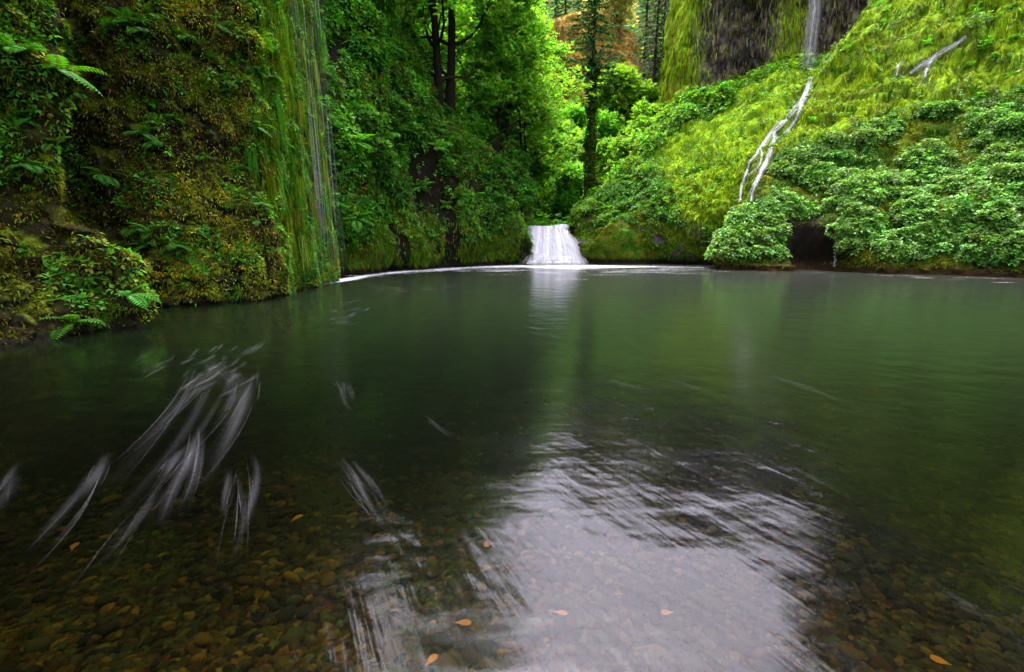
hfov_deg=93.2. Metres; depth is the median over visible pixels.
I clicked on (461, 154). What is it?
shrub
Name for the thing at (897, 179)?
leafy plant
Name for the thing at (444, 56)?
maple tree
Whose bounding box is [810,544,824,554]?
stone
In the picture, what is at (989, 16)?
leafy plant
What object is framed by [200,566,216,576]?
stone
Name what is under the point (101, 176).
fern
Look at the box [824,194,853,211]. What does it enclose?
leafy plant
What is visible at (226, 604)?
stone
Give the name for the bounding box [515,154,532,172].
shrub
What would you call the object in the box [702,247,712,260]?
leafy plant
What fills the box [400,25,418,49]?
shrub
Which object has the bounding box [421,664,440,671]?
stone
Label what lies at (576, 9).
conifer
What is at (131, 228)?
fern
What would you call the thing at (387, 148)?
shrub
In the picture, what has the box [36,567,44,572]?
stone
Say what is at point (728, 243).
leafy plant
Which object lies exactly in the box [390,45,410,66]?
shrub
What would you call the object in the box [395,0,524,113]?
mossy tree
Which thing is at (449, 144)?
fern
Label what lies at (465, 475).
stone
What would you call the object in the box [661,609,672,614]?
fallen leaf
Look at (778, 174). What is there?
leafy plant
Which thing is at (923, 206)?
leafy plant
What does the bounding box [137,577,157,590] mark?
stone
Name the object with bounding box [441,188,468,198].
fern
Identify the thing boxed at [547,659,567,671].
stone
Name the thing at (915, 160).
leafy plant
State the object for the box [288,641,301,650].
stone
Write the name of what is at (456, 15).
maple tree
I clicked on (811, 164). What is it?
leafy plant
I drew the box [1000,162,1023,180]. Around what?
leafy plant
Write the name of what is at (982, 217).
leafy plant
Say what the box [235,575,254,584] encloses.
stone
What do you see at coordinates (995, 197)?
leafy plant
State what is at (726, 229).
leafy plant
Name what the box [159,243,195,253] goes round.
fern
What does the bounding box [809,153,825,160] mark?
leafy plant
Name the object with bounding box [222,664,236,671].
stone
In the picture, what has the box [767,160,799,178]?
leafy plant
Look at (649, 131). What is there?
shrub
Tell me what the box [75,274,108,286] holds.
fern
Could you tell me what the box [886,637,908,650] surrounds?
stone
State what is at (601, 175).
young maple
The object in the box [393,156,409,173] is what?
shrub
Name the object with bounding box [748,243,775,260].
leafy plant
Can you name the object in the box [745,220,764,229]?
leafy plant
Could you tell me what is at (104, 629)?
stone
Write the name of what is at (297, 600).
stone
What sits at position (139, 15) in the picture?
fern
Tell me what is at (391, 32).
shrub
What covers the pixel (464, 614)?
stone
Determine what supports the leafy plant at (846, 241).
on the bank
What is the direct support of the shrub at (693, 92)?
on the hill at (659, 239)
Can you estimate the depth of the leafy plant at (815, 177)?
27.61 m
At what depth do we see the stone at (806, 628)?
2.63 m
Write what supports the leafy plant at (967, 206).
on the bank
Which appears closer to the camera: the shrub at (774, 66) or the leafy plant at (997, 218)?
the leafy plant at (997, 218)
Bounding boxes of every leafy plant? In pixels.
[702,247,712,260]
[707,240,716,256]
[712,227,723,240]
[712,230,744,248]
[715,241,748,261]
[715,247,740,261]
[719,223,749,240]
[720,224,755,246]
[720,240,743,251]
[723,240,748,254]
[724,211,757,224]
[727,202,759,218]
[727,214,748,224]
[727,221,753,235]
[735,223,760,244]
[744,226,774,245]
[744,245,768,260]
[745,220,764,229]
[746,212,771,228]
[747,228,769,244]
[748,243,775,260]
[750,215,770,227]
[751,211,775,222]
[756,212,785,227]
[756,227,786,245]
[760,199,783,212]
[762,217,792,238]
[763,197,775,206]
[763,220,788,237]
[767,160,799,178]
[767,163,794,178]
[768,190,803,201]
[769,245,784,254]
[775,160,801,181]
[776,193,793,202]
[779,201,797,213]
[781,145,816,163]
[783,194,799,205]
[787,150,803,159]
[792,201,812,215]
[793,170,816,185]
[793,207,817,219]
[797,158,820,175]
[798,169,829,189]
[799,154,820,167]
[799,200,826,217]
[802,170,830,185]
[803,167,821,180]
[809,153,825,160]
[810,161,832,169]
[817,162,838,173]
[821,130,851,146]
[821,168,851,184]
[821,196,844,213]
[822,150,845,161]
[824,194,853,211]
[824,221,847,239]
[825,166,857,179]
[826,175,849,190]
[828,150,856,166]
[829,178,871,196]
[832,233,859,248]
[833,237,869,256]
[835,204,852,212]
[835,216,854,225]
[837,204,868,217]
[838,211,852,224]
[840,149,856,158]
[841,201,868,214]
[841,222,877,243]
[842,216,857,227]
[843,218,864,232]
[845,216,884,237]
[846,169,883,187]
[846,181,887,205]
[848,204,887,222]
[848,233,863,247]
[850,127,883,144]
[853,155,880,168]
[855,230,886,246]
[856,212,888,232]
[862,165,892,171]
[864,117,888,129]
[868,118,885,127]
[868,170,900,185]
[870,238,897,254]
[871,244,906,263]
[874,173,909,187]
[881,228,912,245]
[883,124,903,140]
[883,186,893,195]
[886,191,899,200]
[887,186,909,197]
[887,239,912,254]
[887,241,923,261]
[888,178,917,186]
[888,251,907,263]
[889,199,914,214]
[890,184,913,199]
[891,120,906,129]
[892,169,917,184]
[892,211,918,225]
[893,143,923,166]
[893,206,939,226]
[894,227,928,242]
[895,186,930,199]
[897,189,924,199]
[897,224,927,240]
[899,202,932,219]
[899,221,938,241]
[901,218,946,238]
[902,151,939,168]
[903,194,940,209]
[903,208,933,221]
[904,233,941,253]
[905,176,928,185]
[906,166,940,186]
[906,247,925,261]
[910,138,945,153]
[917,234,954,256]
[918,165,951,177]
[920,98,955,119]
[924,219,952,240]
[928,154,948,165]
[932,160,953,166]
[932,176,953,184]
[934,100,965,121]
[934,167,949,173]
[934,192,980,218]
[936,175,966,186]
[936,236,959,249]
[941,151,960,159]
[942,181,967,194]
[949,222,976,240]
[949,225,995,243]
[951,204,977,215]
[953,174,977,187]
[953,208,975,216]
[954,210,975,222]
[954,242,990,261]
[955,182,1007,203]
[958,10,996,29]
[959,166,989,178]
[962,180,990,191]
[965,176,986,186]
[965,211,997,227]
[967,230,989,245]
[969,154,993,169]
[972,212,989,223]
[972,234,1019,255]
[973,132,994,145]
[973,162,1023,183]
[973,192,996,203]
[973,205,1019,232]
[975,196,1009,207]
[975,234,1010,250]
[975,257,1000,267]
[976,157,1000,170]
[976,186,1023,201]
[978,179,1003,189]
[979,140,1023,156]
[979,192,1011,215]
[979,243,1013,260]
[980,107,1013,117]
[981,244,1012,263]
[982,146,1007,165]
[985,219,1012,231]
[986,117,1015,133]
[986,165,1023,181]
[987,145,1013,154]
[987,245,1023,266]
[988,214,1008,224]
[990,102,1018,114]
[993,228,1023,243]
[993,230,1023,251]
[996,111,1023,132]
[996,151,1023,165]
[996,200,1013,208]
[997,194,1022,203]
[997,231,1023,253]
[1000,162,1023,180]
[1002,150,1023,162]
[1005,180,1023,193]
[1006,222,1023,229]
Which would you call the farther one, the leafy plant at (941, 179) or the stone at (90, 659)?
the leafy plant at (941, 179)
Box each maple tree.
[406,3,455,54]
[417,30,522,140]
[430,0,479,100]
[509,71,582,214]
[517,1,555,71]
[529,106,578,214]
[530,21,575,102]
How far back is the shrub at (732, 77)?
43.54 m
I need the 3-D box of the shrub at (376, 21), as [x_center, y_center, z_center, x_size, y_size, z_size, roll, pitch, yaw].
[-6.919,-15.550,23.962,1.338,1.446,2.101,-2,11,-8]
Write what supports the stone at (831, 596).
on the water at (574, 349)
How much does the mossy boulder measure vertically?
6.181 m
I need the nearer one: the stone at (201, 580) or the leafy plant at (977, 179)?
the stone at (201, 580)
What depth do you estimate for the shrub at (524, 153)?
35.20 m
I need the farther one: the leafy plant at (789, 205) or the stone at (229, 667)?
the leafy plant at (789, 205)
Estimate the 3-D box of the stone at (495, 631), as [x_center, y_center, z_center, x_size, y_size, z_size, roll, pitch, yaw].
[-0.076,1.597,2.601,0.129,0.070,0.114,-5,12,-23]
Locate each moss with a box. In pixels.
[0,0,340,344]
[140,0,342,282]
[327,156,532,271]
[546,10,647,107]
[570,60,821,260]
[654,0,867,107]
[712,0,1023,273]
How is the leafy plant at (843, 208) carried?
on the bank
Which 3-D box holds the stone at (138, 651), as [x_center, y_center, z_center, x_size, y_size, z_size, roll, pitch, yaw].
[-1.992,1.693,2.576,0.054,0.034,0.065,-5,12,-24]
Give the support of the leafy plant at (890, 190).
on the bank
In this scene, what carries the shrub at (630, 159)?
on the hill at (659, 239)
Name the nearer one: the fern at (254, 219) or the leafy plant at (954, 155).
the fern at (254, 219)
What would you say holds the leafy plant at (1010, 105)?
on the bank
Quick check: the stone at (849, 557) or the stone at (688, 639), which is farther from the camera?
the stone at (849, 557)
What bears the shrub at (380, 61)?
on the cliff at (430, 167)
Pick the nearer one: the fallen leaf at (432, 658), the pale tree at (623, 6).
the fallen leaf at (432, 658)
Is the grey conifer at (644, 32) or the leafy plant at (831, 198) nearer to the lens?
the leafy plant at (831, 198)
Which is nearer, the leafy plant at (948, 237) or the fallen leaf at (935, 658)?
the fallen leaf at (935, 658)
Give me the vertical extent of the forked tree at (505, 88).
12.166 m
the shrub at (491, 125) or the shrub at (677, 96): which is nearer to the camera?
the shrub at (491, 125)
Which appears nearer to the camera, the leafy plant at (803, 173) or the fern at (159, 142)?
the fern at (159, 142)
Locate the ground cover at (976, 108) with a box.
[709,0,1023,264]
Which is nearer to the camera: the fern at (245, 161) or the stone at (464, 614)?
the stone at (464, 614)
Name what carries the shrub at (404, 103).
on the cliff at (430, 167)
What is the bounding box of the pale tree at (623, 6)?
[582,0,638,26]
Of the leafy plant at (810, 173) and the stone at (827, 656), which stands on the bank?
the leafy plant at (810, 173)
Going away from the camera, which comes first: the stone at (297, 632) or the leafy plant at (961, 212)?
the stone at (297, 632)
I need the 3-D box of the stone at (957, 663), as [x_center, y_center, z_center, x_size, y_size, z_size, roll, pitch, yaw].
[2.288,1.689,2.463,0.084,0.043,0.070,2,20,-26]
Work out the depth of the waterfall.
33.74 m
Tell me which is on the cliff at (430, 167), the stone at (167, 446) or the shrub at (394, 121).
the shrub at (394, 121)
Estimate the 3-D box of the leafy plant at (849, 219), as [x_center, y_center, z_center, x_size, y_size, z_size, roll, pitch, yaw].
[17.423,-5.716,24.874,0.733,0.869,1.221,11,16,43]
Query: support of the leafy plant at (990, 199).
on the bank
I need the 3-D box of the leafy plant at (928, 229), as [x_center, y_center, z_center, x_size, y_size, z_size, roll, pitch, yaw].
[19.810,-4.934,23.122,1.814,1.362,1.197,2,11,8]
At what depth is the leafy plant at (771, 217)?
26.12 m
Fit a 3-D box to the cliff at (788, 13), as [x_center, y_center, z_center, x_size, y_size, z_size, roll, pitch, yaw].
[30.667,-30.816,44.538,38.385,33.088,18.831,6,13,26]
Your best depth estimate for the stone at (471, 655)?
2.44 m
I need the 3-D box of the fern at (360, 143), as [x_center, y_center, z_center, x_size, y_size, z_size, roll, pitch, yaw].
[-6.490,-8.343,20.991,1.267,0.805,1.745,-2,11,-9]
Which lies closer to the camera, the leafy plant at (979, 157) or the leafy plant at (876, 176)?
the leafy plant at (979, 157)
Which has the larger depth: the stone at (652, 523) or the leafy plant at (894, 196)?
the leafy plant at (894, 196)
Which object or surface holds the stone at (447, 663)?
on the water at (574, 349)
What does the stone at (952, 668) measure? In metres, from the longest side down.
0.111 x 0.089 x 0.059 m
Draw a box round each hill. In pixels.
[531,0,671,230]
[570,64,819,281]
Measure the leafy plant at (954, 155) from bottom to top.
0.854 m
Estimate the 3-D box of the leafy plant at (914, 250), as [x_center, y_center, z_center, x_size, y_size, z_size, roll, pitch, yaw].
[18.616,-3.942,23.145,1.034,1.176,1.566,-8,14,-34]
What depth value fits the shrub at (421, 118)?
26.95 m
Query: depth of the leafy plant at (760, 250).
25.50 m
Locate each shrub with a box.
[320,21,331,43]
[323,24,340,46]
[340,37,392,79]
[340,100,391,141]
[341,27,389,65]
[354,106,379,129]
[357,195,378,216]
[359,3,384,32]
[359,3,389,45]
[362,131,395,166]
[365,27,396,65]
[371,0,396,12]
[373,158,402,191]
[380,110,408,143]
[383,178,410,209]
[385,26,394,36]
[385,93,413,124]
[389,99,407,120]
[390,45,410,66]
[391,109,417,133]
[392,113,420,144]
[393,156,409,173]
[397,41,419,64]
[398,99,432,126]
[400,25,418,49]
[402,121,431,152]
[407,57,430,85]
[412,109,431,135]
[418,50,433,69]
[423,93,440,112]
[436,128,468,154]
[436,154,455,177]
[441,105,453,119]
[455,152,470,165]
[457,92,471,104]
[461,118,489,143]
[467,189,482,204]
[476,119,497,138]
[477,200,499,221]
[480,188,505,207]
[482,122,499,141]
[485,196,519,217]
[491,164,515,183]
[492,153,507,167]
[497,175,515,194]
[500,152,512,161]
[503,147,521,160]
[505,158,526,183]
[511,183,538,207]
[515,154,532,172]
[516,148,530,167]
[523,176,541,196]
[578,187,597,204]
[601,182,614,189]
[606,162,628,181]
[615,155,642,172]
[630,137,650,157]
[635,163,649,175]
[636,131,666,156]
[639,123,658,143]
[639,125,671,143]
[652,110,667,124]
[656,107,677,122]
[668,103,701,129]
[669,85,699,105]
[678,87,707,106]
[685,84,716,103]
[692,92,707,102]
[701,85,737,111]
[702,84,727,100]
[707,80,736,111]
[723,74,743,79]
[764,60,778,70]
[766,63,784,72]
[779,52,794,65]
[786,52,814,71]
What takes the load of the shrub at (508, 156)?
attached to the cliff at (430, 167)
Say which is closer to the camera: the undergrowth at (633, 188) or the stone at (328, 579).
the stone at (328, 579)
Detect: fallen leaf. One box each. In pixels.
[70,542,79,550]
[292,514,302,520]
[425,654,437,665]
[454,619,470,625]
[554,610,566,614]
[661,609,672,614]
[930,655,950,664]
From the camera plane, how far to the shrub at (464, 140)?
29.18 m
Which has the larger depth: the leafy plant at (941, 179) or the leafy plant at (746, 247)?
the leafy plant at (746, 247)
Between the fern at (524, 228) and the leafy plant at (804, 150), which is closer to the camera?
the leafy plant at (804, 150)
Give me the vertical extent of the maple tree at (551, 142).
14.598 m
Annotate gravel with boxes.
[0,372,1023,671]
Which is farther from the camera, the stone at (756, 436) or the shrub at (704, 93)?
the shrub at (704, 93)
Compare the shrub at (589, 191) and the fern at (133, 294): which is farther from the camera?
the shrub at (589, 191)
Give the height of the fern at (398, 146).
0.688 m
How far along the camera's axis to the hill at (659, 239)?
33.80 m
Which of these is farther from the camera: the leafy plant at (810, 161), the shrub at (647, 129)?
the shrub at (647, 129)
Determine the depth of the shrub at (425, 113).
26.65 m
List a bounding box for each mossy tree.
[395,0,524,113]
[398,0,542,108]
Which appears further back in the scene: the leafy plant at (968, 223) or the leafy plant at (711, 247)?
the leafy plant at (711, 247)
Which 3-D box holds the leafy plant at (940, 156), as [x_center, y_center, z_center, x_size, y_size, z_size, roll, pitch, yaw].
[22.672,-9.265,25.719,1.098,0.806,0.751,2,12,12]
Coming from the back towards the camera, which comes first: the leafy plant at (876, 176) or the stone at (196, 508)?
the leafy plant at (876, 176)
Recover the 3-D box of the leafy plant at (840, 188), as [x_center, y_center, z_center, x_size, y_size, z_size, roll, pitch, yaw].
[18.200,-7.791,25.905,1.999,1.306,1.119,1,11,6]
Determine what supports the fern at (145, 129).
attached to the cliff at (40, 365)
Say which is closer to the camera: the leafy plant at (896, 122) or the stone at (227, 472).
the stone at (227, 472)
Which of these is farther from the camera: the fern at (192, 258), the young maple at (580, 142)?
the young maple at (580, 142)
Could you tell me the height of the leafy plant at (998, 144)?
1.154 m
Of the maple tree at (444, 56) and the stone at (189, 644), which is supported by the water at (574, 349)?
the stone at (189, 644)
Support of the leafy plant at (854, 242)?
on the bank
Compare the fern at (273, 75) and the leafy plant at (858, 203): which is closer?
the fern at (273, 75)
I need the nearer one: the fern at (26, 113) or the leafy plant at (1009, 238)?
the fern at (26, 113)
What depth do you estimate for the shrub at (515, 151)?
34.78 m
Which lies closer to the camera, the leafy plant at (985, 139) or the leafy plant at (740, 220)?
the leafy plant at (985, 139)
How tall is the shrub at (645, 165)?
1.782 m
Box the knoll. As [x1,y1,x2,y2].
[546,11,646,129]
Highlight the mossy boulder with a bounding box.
[586,217,650,295]
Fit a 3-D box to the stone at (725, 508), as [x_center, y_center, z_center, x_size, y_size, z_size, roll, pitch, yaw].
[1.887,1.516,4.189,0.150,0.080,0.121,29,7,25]
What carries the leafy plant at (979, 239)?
on the bank
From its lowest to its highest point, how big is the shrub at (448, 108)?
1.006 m
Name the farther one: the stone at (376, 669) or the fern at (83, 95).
the fern at (83, 95)
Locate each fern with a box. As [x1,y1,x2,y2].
[0,33,49,53]
[0,65,31,80]
[0,161,59,177]
[4,110,42,130]
[11,106,53,125]
[14,129,70,151]
[33,54,109,95]
[41,314,104,341]
[72,91,97,99]
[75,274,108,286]
[82,167,124,187]
[91,7,151,24]
[117,225,147,235]
[118,284,161,308]
[120,22,157,38]
[120,240,154,251]
[121,9,151,21]
[124,125,156,141]
[130,223,165,241]
[138,136,169,148]
[143,7,169,19]
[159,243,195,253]
[165,112,185,122]
[172,29,199,43]
[177,251,208,267]
[194,153,213,159]
[195,51,217,60]
[207,15,237,34]
[213,197,238,209]
[218,74,241,87]
[232,160,248,169]
[240,217,264,225]
[247,121,273,136]
[247,201,272,210]
[251,26,266,33]
[254,67,267,77]
[258,62,270,76]
[259,32,274,50]
[266,74,285,82]
[320,63,334,73]
[331,193,348,207]
[340,212,376,231]
[346,134,373,152]
[383,35,397,48]
[383,130,396,145]
[389,126,412,141]
[394,144,408,155]
[412,180,431,192]
[427,139,450,153]
[430,121,449,134]
[440,201,454,210]
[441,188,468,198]
[444,137,460,148]
[454,193,473,205]
[481,180,503,191]
[522,225,533,235]
[968,7,983,13]
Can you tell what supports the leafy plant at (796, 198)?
on the bank
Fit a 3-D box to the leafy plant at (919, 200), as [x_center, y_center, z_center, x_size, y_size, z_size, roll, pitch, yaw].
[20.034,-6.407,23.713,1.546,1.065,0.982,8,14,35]
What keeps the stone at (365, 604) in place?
on the water at (574, 349)
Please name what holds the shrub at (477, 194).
on the cliff at (430, 167)
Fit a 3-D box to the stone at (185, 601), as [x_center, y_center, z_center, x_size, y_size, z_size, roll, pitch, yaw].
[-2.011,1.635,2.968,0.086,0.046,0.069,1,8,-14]
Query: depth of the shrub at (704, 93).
40.73 m
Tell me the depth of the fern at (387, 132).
23.85 m
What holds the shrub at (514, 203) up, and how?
on the cliff at (430, 167)
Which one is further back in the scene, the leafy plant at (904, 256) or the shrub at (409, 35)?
the shrub at (409, 35)
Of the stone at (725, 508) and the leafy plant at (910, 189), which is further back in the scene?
the leafy plant at (910, 189)
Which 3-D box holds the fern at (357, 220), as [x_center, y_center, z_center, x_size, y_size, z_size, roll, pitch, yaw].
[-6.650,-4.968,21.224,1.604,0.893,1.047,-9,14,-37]
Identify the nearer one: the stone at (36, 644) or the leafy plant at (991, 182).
the stone at (36, 644)
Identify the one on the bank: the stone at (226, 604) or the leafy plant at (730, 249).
the leafy plant at (730, 249)
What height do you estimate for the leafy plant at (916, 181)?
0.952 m
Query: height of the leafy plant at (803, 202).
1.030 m
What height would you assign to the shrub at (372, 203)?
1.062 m
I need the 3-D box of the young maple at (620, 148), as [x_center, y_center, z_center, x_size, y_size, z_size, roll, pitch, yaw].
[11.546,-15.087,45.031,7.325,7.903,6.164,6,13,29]
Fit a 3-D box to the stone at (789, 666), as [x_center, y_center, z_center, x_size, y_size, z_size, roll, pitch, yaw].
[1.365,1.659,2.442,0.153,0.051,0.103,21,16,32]
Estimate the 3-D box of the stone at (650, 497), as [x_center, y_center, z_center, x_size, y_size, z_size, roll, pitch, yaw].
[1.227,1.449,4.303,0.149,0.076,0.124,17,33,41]
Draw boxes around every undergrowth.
[0,0,340,332]
[317,0,535,251]
[531,0,670,226]
[567,50,826,243]
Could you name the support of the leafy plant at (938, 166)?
on the bank
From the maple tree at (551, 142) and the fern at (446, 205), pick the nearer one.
the fern at (446, 205)
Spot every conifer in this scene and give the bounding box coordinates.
[549,0,561,18]
[556,0,572,15]
[563,0,625,198]
[572,0,584,11]
[630,0,658,81]
[638,0,667,106]
[641,0,670,80]
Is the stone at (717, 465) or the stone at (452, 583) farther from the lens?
the stone at (717, 465)
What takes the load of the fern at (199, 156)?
attached to the cliff at (40, 365)
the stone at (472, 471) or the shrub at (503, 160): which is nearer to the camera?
the stone at (472, 471)
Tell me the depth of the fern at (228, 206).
12.15 m
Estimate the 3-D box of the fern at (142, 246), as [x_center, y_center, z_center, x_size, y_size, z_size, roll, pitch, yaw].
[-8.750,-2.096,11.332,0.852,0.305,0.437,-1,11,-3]
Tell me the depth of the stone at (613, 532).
3.60 m
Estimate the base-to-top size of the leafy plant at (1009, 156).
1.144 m
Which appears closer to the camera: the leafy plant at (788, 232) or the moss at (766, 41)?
the leafy plant at (788, 232)
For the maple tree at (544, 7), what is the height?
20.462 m
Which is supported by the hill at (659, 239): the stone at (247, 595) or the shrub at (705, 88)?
the shrub at (705, 88)
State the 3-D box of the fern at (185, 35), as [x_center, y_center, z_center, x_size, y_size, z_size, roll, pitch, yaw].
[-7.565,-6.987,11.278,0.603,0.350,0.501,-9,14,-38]
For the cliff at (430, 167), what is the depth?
27.08 m
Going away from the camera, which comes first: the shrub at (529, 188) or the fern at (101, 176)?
the fern at (101, 176)
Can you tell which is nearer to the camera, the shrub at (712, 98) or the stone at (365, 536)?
the stone at (365, 536)
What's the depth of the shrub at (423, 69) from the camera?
27.64 m
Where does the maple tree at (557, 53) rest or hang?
on the hill at (637, 33)
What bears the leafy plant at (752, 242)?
on the bank
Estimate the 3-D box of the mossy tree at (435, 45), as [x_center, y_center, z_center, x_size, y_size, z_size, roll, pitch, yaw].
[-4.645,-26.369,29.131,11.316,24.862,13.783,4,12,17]
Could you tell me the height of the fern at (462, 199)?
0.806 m
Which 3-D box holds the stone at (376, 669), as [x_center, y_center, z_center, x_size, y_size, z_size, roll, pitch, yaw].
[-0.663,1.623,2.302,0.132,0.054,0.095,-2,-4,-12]
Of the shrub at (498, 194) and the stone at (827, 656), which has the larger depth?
the shrub at (498, 194)
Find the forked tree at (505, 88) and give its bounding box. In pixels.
[439,0,575,144]
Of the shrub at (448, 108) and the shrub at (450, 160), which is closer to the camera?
the shrub at (450, 160)
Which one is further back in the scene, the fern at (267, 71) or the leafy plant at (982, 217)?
the leafy plant at (982, 217)
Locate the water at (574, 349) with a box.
[0,277,1023,671]
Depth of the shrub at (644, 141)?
39.03 m
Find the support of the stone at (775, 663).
on the water at (574, 349)
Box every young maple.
[540,157,586,234]
[545,102,586,177]
[560,125,598,173]
[573,107,625,171]
[580,62,662,137]
[595,128,640,190]
[595,135,627,187]
[621,95,669,137]
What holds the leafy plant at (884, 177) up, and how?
on the bank
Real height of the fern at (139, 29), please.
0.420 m
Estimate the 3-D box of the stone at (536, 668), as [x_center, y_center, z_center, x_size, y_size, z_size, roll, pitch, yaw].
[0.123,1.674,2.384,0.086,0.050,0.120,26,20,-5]
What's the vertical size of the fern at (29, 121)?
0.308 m
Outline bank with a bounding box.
[711,0,1023,304]
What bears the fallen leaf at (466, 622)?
on the gravel
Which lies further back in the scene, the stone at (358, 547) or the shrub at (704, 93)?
the shrub at (704, 93)
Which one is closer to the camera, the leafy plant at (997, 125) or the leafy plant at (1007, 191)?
the leafy plant at (1007, 191)
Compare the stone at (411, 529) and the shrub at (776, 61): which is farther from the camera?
the shrub at (776, 61)
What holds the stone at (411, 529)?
on the water at (574, 349)
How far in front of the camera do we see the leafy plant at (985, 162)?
24.01 m
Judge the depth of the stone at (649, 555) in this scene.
3.31 m
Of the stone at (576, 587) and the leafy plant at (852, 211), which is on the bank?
the leafy plant at (852, 211)
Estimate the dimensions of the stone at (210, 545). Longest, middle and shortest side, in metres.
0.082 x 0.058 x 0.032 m
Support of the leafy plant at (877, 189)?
on the bank
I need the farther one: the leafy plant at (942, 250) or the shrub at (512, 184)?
the shrub at (512, 184)
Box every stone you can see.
[0,660,18,671]
[3,598,24,610]
[16,662,29,671]
[20,665,43,671]
[23,634,52,652]
[32,591,59,602]
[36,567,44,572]
[56,664,75,671]
[67,636,80,645]
[77,568,98,576]
[82,596,96,605]
[86,655,94,662]
[92,621,118,636]
[95,596,117,607]
[96,616,112,625]
[98,495,122,506]
[100,656,111,663]
[112,547,127,557]
[124,543,136,547]
[131,648,143,654]
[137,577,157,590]
[161,443,176,448]
[176,597,190,605]
[185,641,193,648]
[187,543,204,550]
[188,504,202,512]
[190,632,212,647]
[198,576,205,584]
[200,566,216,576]
[204,637,218,646]
[207,542,214,548]
[216,562,235,572]
[218,596,234,612]
[221,470,233,475]
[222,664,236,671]
[228,630,235,635]
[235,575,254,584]
[238,588,255,602]
[269,492,276,498]
[274,604,295,624]
[279,626,305,642]
[282,571,301,584]
[284,594,303,606]
[286,638,300,647]
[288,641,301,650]
[295,609,308,619]
[312,556,326,561]
[314,549,331,556]
[319,662,328,667]
[320,571,335,587]
[347,532,361,538]
[348,542,366,553]
[359,532,372,540]
[359,601,369,608]
[365,524,376,533]
[365,628,383,644]
[368,667,383,671]
[382,638,401,657]
[390,619,403,625]
[396,653,405,660]
[402,523,417,535]
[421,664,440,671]
[423,566,437,577]
[430,632,453,647]
[432,655,458,671]
[447,578,461,590]
[456,609,469,619]
[459,471,471,479]
[461,645,482,664]
[463,468,477,475]
[467,546,479,555]
[473,639,498,655]
[482,656,493,669]
[485,623,510,641]
[523,564,532,571]
[530,664,543,671]
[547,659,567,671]
[558,612,569,618]
[567,582,582,592]
[577,566,594,587]
[605,528,622,537]
[610,667,627,671]
[635,551,654,560]
[642,492,658,502]
[643,519,661,528]
[671,473,681,480]
[683,635,694,643]
[704,544,717,553]
[705,493,712,498]
[714,462,720,468]
[720,504,736,513]
[751,433,763,439]
[751,646,767,659]
[761,654,788,671]
[768,652,793,671]
[777,565,795,577]
[790,605,800,615]
[796,622,820,635]
[803,528,818,538]
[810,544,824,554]
[810,631,820,637]
[821,654,830,658]
[822,592,845,602]
[832,574,850,590]
[838,644,868,662]
[841,552,859,563]
[857,568,871,576]
[871,656,895,671]
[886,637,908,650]
[934,645,948,652]
[935,617,950,623]
[941,662,963,671]
[952,660,968,667]
[955,606,981,621]
[971,649,993,666]
[979,632,1000,641]
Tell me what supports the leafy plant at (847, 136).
on the bank
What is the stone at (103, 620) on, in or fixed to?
on the water at (574, 349)
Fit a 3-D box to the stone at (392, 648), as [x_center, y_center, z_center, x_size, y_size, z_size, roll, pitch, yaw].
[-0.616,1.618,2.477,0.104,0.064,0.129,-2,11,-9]
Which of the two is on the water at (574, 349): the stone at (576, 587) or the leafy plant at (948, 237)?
the stone at (576, 587)
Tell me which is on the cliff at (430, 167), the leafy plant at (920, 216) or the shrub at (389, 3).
the shrub at (389, 3)
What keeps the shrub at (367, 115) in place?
on the cliff at (430, 167)
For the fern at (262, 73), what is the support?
attached to the cliff at (40, 365)
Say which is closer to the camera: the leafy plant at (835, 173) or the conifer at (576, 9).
the leafy plant at (835, 173)
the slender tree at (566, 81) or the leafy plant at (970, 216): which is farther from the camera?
the slender tree at (566, 81)
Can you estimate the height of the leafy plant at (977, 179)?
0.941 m
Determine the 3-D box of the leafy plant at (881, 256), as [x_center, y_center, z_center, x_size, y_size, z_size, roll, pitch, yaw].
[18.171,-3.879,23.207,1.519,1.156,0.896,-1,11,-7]
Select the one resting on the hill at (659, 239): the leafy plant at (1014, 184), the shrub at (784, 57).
the shrub at (784, 57)
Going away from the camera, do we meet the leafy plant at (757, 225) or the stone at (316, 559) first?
the stone at (316, 559)
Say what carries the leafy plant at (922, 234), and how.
on the bank
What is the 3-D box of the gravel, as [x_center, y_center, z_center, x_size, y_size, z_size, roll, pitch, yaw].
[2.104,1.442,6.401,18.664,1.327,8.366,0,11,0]
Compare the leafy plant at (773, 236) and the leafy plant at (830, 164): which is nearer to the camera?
the leafy plant at (773, 236)
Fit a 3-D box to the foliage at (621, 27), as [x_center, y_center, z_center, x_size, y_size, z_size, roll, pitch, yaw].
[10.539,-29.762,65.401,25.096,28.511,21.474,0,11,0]
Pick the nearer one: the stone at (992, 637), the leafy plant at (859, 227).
the stone at (992, 637)
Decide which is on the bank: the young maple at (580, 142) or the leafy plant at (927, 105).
the leafy plant at (927, 105)
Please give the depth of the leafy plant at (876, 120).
28.60 m
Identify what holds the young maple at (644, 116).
on the hill at (637, 33)
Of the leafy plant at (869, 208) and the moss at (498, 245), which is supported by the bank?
the leafy plant at (869, 208)
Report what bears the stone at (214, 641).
on the water at (574, 349)
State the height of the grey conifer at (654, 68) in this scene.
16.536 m
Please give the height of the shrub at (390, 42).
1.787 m
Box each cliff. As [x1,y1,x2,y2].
[0,0,341,407]
[318,0,532,301]
[650,0,866,104]
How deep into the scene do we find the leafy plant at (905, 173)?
25.74 m
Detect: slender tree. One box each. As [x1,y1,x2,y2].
[412,1,463,24]
[456,1,600,179]
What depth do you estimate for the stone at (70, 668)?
2.46 m

